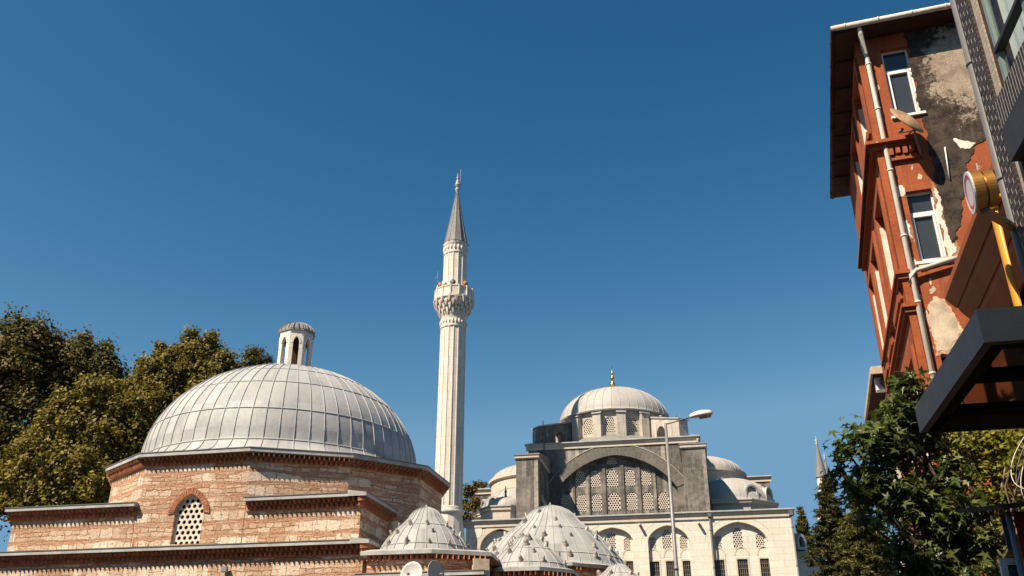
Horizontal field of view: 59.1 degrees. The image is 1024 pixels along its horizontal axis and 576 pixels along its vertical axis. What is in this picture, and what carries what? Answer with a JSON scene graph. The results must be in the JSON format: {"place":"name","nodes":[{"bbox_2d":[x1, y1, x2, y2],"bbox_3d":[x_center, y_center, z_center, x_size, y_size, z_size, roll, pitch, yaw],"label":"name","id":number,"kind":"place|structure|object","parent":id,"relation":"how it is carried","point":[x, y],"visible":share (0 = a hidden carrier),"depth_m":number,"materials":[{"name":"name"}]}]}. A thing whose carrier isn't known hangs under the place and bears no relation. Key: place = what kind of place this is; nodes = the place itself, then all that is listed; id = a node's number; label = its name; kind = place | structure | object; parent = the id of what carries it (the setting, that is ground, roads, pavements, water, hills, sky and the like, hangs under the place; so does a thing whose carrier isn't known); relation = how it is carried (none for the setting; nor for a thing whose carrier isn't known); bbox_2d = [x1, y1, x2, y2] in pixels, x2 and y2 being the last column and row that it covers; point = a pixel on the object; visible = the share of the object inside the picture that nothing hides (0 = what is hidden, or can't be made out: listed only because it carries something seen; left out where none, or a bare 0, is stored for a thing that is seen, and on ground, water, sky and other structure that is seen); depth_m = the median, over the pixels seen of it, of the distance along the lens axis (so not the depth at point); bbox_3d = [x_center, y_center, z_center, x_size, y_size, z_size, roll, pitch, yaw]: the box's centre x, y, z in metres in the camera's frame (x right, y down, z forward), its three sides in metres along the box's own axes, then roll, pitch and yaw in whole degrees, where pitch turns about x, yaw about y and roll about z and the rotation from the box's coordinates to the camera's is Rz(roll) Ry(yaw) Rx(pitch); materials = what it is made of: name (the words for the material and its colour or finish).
{"place":"outdoors","nodes":[
{"label":"outdoors","id":0,"kind":"place"},
{"bbox_2d":[0,0,949,573],"label":"sky","id":1,"kind":"structure","parent":0,"point":[644,193],"materials":[{"name":"blue"}]},
{"bbox_2d":[470,480,487,488],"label":"broadleaf tree","id":2,"kind":"object","parent":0,"point":[478,484],"visible":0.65,"depth_m":125.02,"materials":[{"name":"green plant"}]},
{"bbox_2d":[823,455,827,472],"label":"minaret","id":3,"kind":"object","parent":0,"point":[825,463],"visible":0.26,"depth_m":186.90,"materials":[{"name":"stone"}]},
{"bbox_2d":[864,366,911,540],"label":"cream house","id":4,"kind":"structure","parent":0,"point":[873,399],"depth_m":33.20,"materials":[{"name":"paint"}]},
{"bbox_2d":[874,377,885,392],"bbox_3d":[12.999,3.299,31.357,0.750,0.526,0.354,-8,-26,16],"label":"air conditioner","id":5,"kind":"object","parent":4,"relation":"on","point":[879,382],"visible":0.39,"depth_m":31.28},
{"bbox_2d":[944,163,1023,430],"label":"shop building","id":6,"kind":"structure","parent":0,"point":[977,279],"depth_m":16.37,"materials":[{"name":"brown paint"}]},
{"bbox_2d":[991,194,1022,305],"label":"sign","id":7,"kind":"object","parent":6,"relation":"attached to","point":[1008,268],"visible":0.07,"depth_m":10.86,"materials":[{"name":"yellow plastic"}]},
{"bbox_2d":[1010,437,1023,498],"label":"cable bundle","id":8,"kind":"object","parent":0,"point":[1021,493],"visible":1,"depth_m":11.58,"materials":[{"name":"white plastic"}]},
{"label":"ground","id":9,"kind":"structure","parent":0,"visible":0},
{"bbox_2d":[0,301,134,541],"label":"broadleaf tree","id":10,"kind":"object","parent":9,"relation":"on","point":[33,365],"visible":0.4,"depth_m":69.21,"materials":[{"name":"green plant"}]},
{"bbox_2d":[0,366,149,525],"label":"broadleaf tree","id":11,"kind":"object","parent":9,"relation":"on","point":[68,459],"visible":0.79,"depth_m":59.21,"materials":[{"name":"green plant"}]},
{"bbox_2d":[108,322,245,455],"bbox_3d":[-24.151,15.072,61.401,9.846,27.663,6.641,7,-26,-15],"label":"broadleaf tree","id":12,"kind":"object","parent":9,"relation":"on","point":[160,382],"visible":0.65,"depth_m":64.36,"materials":[{"name":"green plant"}]},
{"bbox_2d":[235,340,274,368],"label":"broadleaf tree","id":13,"kind":"object","parent":9,"relation":"on","point":[251,354],"visible":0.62,"depth_m":79.58,"materials":[{"name":"green plant"}]},
{"bbox_2d":[0,322,639,575],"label":"bathhouse","id":14,"kind":"structure","parent":9,"relation":"on","point":[293,465],"depth_m":38.52,"materials":[{"name":"brick"}]},
{"bbox_2d":[172,495,202,544],"bbox_3d":[-13.489,9.723,37.952,1.757,2.246,0.110,-5,-25,10],"label":"lattice window","id":15,"kind":"structure","parent":14,"relation":"in","point":[188,523],"depth_m":37.89,"materials":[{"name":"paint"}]},
{"bbox_2d":[221,566,227,572],"bbox_3d":[-11.507,11.290,36.243,0.260,0.220,0.225,-5,-25,11],"label":"floodlight","id":16,"kind":"object","parent":14,"relation":"attached to","point":[224,569],"visible":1,"depth_m":36.16,"materials":[{"name":"grey metal"}]},
{"bbox_2d":[400,561,421,575],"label":"satellite dish","id":17,"kind":"object","parent":14,"relation":"on","point":[413,568],"visible":1,"depth_m":31.79,"materials":[{"name":"metal"}]},
{"bbox_2d":[428,560,443,575],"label":"satellite dish","id":18,"kind":"object","parent":14,"relation":"attached to","point":[435,567],"visible":1,"depth_m":32.01,"materials":[{"name":"metal"}]},
{"bbox_2d":[433,174,474,541],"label":"minaret","id":19,"kind":"object","parent":9,"relation":"on","point":[453,302],"visible":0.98,"depth_m":84.61,"materials":[{"name":"stone"}]},
{"bbox_2d":[462,482,481,519],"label":"broadleaf tree","id":20,"kind":"object","parent":9,"relation":"on","point":[469,506],"visible":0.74,"depth_m":94.97,"materials":[{"name":"green plant"}]},
{"bbox_2d":[463,365,799,575],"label":"mosque","id":21,"kind":"structure","parent":9,"relation":"on","point":[594,460],"depth_m":83.27,"materials":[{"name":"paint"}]},
{"bbox_2d":[561,494,570,510],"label":"lattice window","id":22,"kind":"structure","parent":21,"relation":"in","point":[566,499],"depth_m":86.95,"materials":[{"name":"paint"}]},
{"bbox_2d":[576,471,585,487],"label":"lattice window","id":23,"kind":"structure","parent":21,"relation":"in","point":[580,476],"depth_m":87.54,"materials":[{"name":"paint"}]},
{"bbox_2d":[576,494,585,511],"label":"lattice window","id":24,"kind":"structure","parent":21,"relation":"in","point":[581,499],"depth_m":86.61,"materials":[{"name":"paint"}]},
{"bbox_2d":[584,419,592,434],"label":"lattice window","id":25,"kind":"structure","parent":21,"relation":"in","point":[588,429],"depth_m":91.86,"materials":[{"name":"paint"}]},
{"bbox_2d":[590,471,600,487],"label":"lattice window","id":26,"kind":"structure","parent":21,"relation":"in","point":[595,475],"depth_m":87.31,"materials":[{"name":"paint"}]},
{"bbox_2d":[592,493,601,511],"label":"lattice window","id":27,"kind":"structure","parent":21,"relation":"in","point":[596,498],"depth_m":86.32,"materials":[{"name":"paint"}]},
{"bbox_2d":[605,417,614,431],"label":"lattice window","id":28,"kind":"structure","parent":21,"relation":"in","point":[609,421],"depth_m":91.07,"materials":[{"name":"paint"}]},
{"bbox_2d":[607,532,615,549],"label":"lattice window","id":29,"kind":"structure","parent":21,"relation":"in","point":[611,537],"depth_m":77.09,"materials":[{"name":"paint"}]},
{"bbox_2d":[607,457,616,464],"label":"lattice window","id":30,"kind":"structure","parent":21,"relation":"in","point":[611,460],"depth_m":87.74,"materials":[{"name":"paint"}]},
{"bbox_2d":[607,470,617,486],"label":"lattice window","id":31,"kind":"structure","parent":21,"relation":"in","point":[612,476],"depth_m":86.99,"materials":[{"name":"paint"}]},
{"bbox_2d":[608,492,620,510],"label":"lattice window","id":32,"kind":"structure","parent":21,"relation":"in","point":[614,498],"depth_m":86.06,"materials":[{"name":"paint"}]},
{"bbox_2d":[624,538,630,550],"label":"lattice window","id":33,"kind":"structure","parent":21,"relation":"in","point":[627,543],"depth_m":76.67,"materials":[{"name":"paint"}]},
{"bbox_2d":[625,469,634,485],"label":"lattice window","id":34,"kind":"structure","parent":21,"relation":"in","point":[629,474],"depth_m":86.69,"materials":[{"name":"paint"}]},
{"bbox_2d":[627,417,636,431],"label":"lattice window","id":35,"kind":"structure","parent":21,"relation":"in","point":[631,421],"depth_m":91.09,"materials":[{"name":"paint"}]},
{"bbox_2d":[627,492,637,510],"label":"lattice window","id":36,"kind":"structure","parent":21,"relation":"in","point":[631,497],"depth_m":85.72,"materials":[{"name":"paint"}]},
{"bbox_2d":[641,469,650,485],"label":"lattice window","id":37,"kind":"structure","parent":21,"relation":"in","point":[645,473],"depth_m":86.42,"materials":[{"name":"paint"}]},
{"bbox_2d":[643,492,652,509],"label":"lattice window","id":38,"kind":"structure","parent":21,"relation":"in","point":[647,496],"depth_m":85.46,"materials":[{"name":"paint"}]},
{"bbox_2d":[649,537,656,550],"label":"lattice window","id":39,"kind":"structure","parent":21,"relation":"in","point":[652,541],"depth_m":76.28,"materials":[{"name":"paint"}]},
{"bbox_2d":[658,492,669,509],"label":"lattice window","id":40,"kind":"structure","parent":21,"relation":"in","point":[663,498],"depth_m":85.18,"materials":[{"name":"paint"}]},
{"bbox_2d":[662,529,671,549],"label":"lattice window","id":41,"kind":"structure","parent":21,"relation":"in","point":[666,534],"depth_m":76.19,"materials":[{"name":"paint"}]},
{"bbox_2d":[680,535,687,548],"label":"lattice window","id":42,"kind":"structure","parent":21,"relation":"in","point":[683,539],"depth_m":75.82,"materials":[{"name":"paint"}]},
{"bbox_2d":[714,535,721,548],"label":"lattice window","id":43,"kind":"structure","parent":21,"relation":"in","point":[717,539],"depth_m":75.30,"materials":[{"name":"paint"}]},
{"bbox_2d":[732,528,743,548],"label":"lattice window","id":44,"kind":"structure","parent":21,"relation":"in","point":[737,533],"depth_m":75.08,"materials":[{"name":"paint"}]},
{"bbox_2d":[756,533,765,548],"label":"lattice window","id":45,"kind":"structure","parent":21,"relation":"in","point":[760,539],"depth_m":74.64,"materials":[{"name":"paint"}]},
{"bbox_2d":[794,506,815,550],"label":"conifer","id":46,"kind":"object","parent":9,"relation":"on","point":[801,526],"visible":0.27,"depth_m":82.26,"materials":[{"name":"green plant"}]},
{"bbox_2d":[794,534,826,575],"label":"side annex","id":47,"kind":"object","parent":9,"relation":"on","point":[801,549],"visible":0.42,"depth_m":75.78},
{"bbox_2d":[815,436,825,519],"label":"minaret","id":48,"kind":"object","parent":9,"relation":"on","point":[820,467],"visible":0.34,"depth_m":171.20,"materials":[{"name":"stone"}]},
{"bbox_2d":[799,473,845,575],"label":"conifer","id":49,"kind":"object","parent":9,"relation":"on","point":[829,512],"visible":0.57,"depth_m":64.40,"materials":[{"name":"green plant"}]},
{"bbox_2d":[830,491,898,575],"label":"conifer","id":50,"kind":"object","parent":9,"relation":"on","point":[859,559],"visible":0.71,"depth_m":60.51,"materials":[{"name":"green plant"}]},
{"bbox_2d":[817,366,1014,575],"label":"maple tree","id":51,"kind":"object","parent":9,"relation":"on","point":[952,541],"visible":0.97,"depth_m":12.81,"materials":[{"name":"green plant"}]},
{"bbox_2d":[829,3,1022,575],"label":"apartment house","id":52,"kind":"structure","parent":9,"relation":"on","point":[913,214],"depth_m":22.43,"materials":[{"name":"red paint"}]},
{"bbox_2d":[855,162,862,194],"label":"window","id":53,"kind":"structure","parent":52,"relation":"in","point":[857,163],"depth_m":27.34,"materials":[{"name":"paint"}]},
{"bbox_2d":[858,109,866,143],"bbox_3d":[9.753,-4.207,24.751,0.280,1.698,0.019,-8,-26,16],"label":"window","id":54,"kind":"structure","parent":52,"relation":"in","point":[860,111],"depth_m":24.92,"materials":[{"name":"paint"}]},
{"bbox_2d":[873,295,883,348],"bbox_3d":[11.212,1.394,27.190,0.280,2.598,0.019,-8,-26,16],"label":"window","id":55,"kind":"structure","parent":52,"relation":"in","point":[876,311],"depth_m":27.40,"materials":[{"name":"paint"}]},
{"bbox_2d":[875,271,886,326],"bbox_3d":[10.665,0.671,25.635,0.280,2.598,0.019,-8,-26,16],"label":"window","id":56,"kind":"structure","parent":52,"relation":"in","point":[877,272],"depth_m":25.85,"materials":[{"name":"paint"}]},
{"bbox_2d":[879,228,893,289],"bbox_3d":[9.844,-0.414,23.302,0.280,2.598,0.019,-8,-26,16],"label":"window","id":57,"kind":"structure","parent":52,"relation":"in","point":[882,230],"depth_m":23.52,"materials":[{"name":"paint"}]},
{"bbox_2d":[881,49,925,119],"bbox_3d":[9.890,-5.160,23.009,0.790,2.149,0.427,-8,-26,16],"label":"window","id":58,"kind":"structure","parent":52,"relation":"in","point":[897,69],"depth_m":23.06,"materials":[{"name":"white plastic"}]},
{"bbox_2d":[890,108,923,158],"bbox_3d":[9.569,-3.867,21.748,1.069,1.224,0.506,11,-27,-23],"label":"satellite dish","id":59,"kind":"object","parent":52,"relation":"attached to","point":[909,121],"visible":1,"depth_m":21.58,"materials":[{"name":"beige metal"}]},
{"bbox_2d":[906,191,949,264],"bbox_3d":[9.744,-1.395,21.307,0.770,1.951,0.422,-8,-26,16],"label":"window","id":60,"kind":"structure","parent":52,"relation":"in","point":[928,236],"depth_m":21.33,"materials":[{"name":"white plastic"}]},
{"bbox_2d":[940,354,967,434],"bbox_3d":[9.716,2.340,19.605,0.609,1.942,0.232,-1,-25,2],"label":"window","id":61,"kind":"structure","parent":52,"relation":"in","point":[943,356],"depth_m":20.02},
{"bbox_2d":[941,428,1023,575],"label":"leafy tree","id":62,"kind":"object","parent":9,"relation":"on","point":[984,448],"visible":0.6,"depth_m":17.19,"materials":[{"name":"green plant"}]},
{"bbox_2d":[949,0,1023,280],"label":"brick building","id":63,"kind":"structure","parent":9,"relation":"on","point":[991,34],"depth_m":10.93,"materials":[{"name":"paint"}]},
{"bbox_2d":[915,306,1023,433],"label":"metal canopy","id":64,"kind":"object","parent":63,"relation":"attached to","point":[976,383],"visible":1,"depth_m":8.99,"materials":[{"name":"grey metal"}]},
{"bbox_2d":[963,163,1015,231],"bbox_3d":[5.684,-1.061,10.764,0.429,0.657,1.231,-21,-32,38],"label":"round sign","id":65,"kind":"object","parent":63,"relation":"attached to","point":[981,192],"visible":1,"depth_m":10.38,"materials":[{"name":"gold metal"}]},
{"bbox_2d":[981,0,1023,80],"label":"window","id":66,"kind":"structure","parent":63,"relation":"in","point":[1017,37],"depth_m":10.92,"materials":[{"name":"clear glass"}]},
{"bbox_2d":[959,502,1023,575],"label":"stall awning","id":67,"kind":"object","parent":9,"relation":"on","point":[1018,516],"visible":1,"depth_m":8.33,"materials":[{"name":"black metal"}]},
{"bbox_2d":[998,515,1012,549],"bbox_3d":[4.933,2.422,8.964,0.140,0.339,0.020,-5,-25,11],"label":"blue banner","id":68,"kind":"object","parent":67,"relation":"hanging from","point":[1006,532],"visible":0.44,"depth_m":8.97,"materials":[{"name":"blue fabric"}]},
{"bbox_2d":[998,558,1023,575],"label":"menu board","id":69,"kind":"object","parent":9,"relation":"on","point":[1008,566],"visible":0.63,"depth_m":8.48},
{"label":"road","id":70,"kind":"structure","parent":0,"visible":0},
{"bbox_2d":[664,410,712,575],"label":"street lamp","id":71,"kind":"object","parent":70,"relation":"on","point":[701,414],"visible":1,"depth_m":30.09,"materials":[{"name":"white metal"}]}
]}

